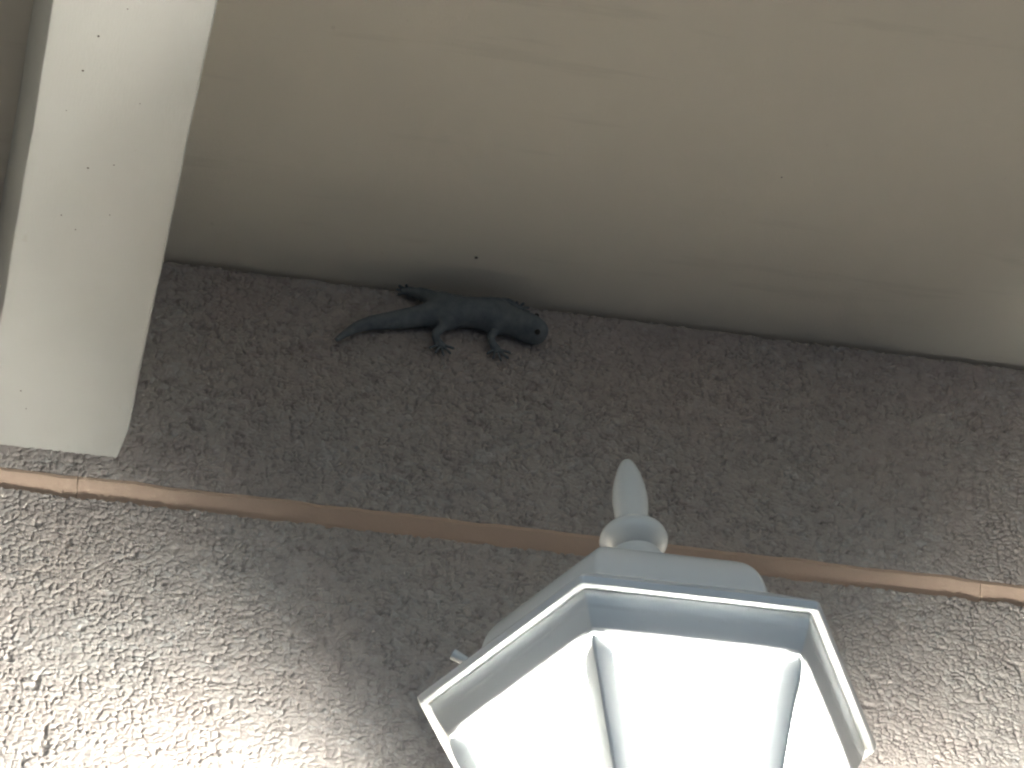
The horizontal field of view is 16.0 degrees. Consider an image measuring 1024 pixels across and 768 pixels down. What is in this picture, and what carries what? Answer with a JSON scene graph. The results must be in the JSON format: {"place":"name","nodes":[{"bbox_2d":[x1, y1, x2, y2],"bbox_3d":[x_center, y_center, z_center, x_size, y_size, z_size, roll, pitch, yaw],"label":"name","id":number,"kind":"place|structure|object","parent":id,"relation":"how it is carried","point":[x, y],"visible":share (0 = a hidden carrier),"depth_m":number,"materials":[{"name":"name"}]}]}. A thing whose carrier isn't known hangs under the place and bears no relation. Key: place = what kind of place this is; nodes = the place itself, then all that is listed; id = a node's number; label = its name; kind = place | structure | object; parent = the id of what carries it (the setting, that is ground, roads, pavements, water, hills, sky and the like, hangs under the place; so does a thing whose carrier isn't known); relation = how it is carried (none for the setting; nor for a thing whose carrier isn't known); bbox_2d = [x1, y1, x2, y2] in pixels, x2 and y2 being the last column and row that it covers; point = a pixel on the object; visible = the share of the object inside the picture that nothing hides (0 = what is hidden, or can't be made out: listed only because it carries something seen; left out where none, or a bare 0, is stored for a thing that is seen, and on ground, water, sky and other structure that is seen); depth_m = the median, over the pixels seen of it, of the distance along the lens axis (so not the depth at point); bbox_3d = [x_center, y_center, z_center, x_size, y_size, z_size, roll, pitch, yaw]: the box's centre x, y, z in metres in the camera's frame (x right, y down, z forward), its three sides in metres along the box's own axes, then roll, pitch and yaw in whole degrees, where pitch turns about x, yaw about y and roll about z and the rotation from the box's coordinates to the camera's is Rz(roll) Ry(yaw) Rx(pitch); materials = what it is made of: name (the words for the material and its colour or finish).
{"place":"outdoors","nodes":[
{"label":"outdoors","id":0,"kind":"place"},
{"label":"patio ground","id":1,"kind":"structure","parent":0,"visible":0},
{"bbox_2d":[0,261,1023,767],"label":"stucco wall","id":2,"kind":"structure","parent":1,"relation":"on","point":[282,529],"depth_m":2.32,"materials":[{"name":"grey paint"}]},
{"bbox_2d":[0,0,216,458],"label":"porch beam","id":3,"kind":"structure","parent":2,"relation":"attached to","point":[108,93],"depth_m":2.13,"materials":[{"name":"white wood"}]},
{"bbox_2d":[335,284,547,360],"bbox_3d":[-0.046,-0.046,2.410,0.143,0.064,0.023,7,-45,-10],"label":"gecko","id":4,"kind":"object","parent":2,"relation":"attached to","point":[440,312],"visible":1,"depth_m":2.41,"materials":[{"name":"grey"}]},
{"bbox_2d":[0,0,1023,370],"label":"porch soffit","id":5,"kind":"structure","parent":2,"relation":"on","point":[838,172],"depth_m":2.36,"materials":[{"name":"paint"}]},
{"bbox_2d":[417,459,875,767],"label":"wall lantern","id":6,"kind":"object","parent":2,"relation":"attached to","point":[628,643],"depth_m":1.93,"materials":[{"name":"white metal"}]}
]}

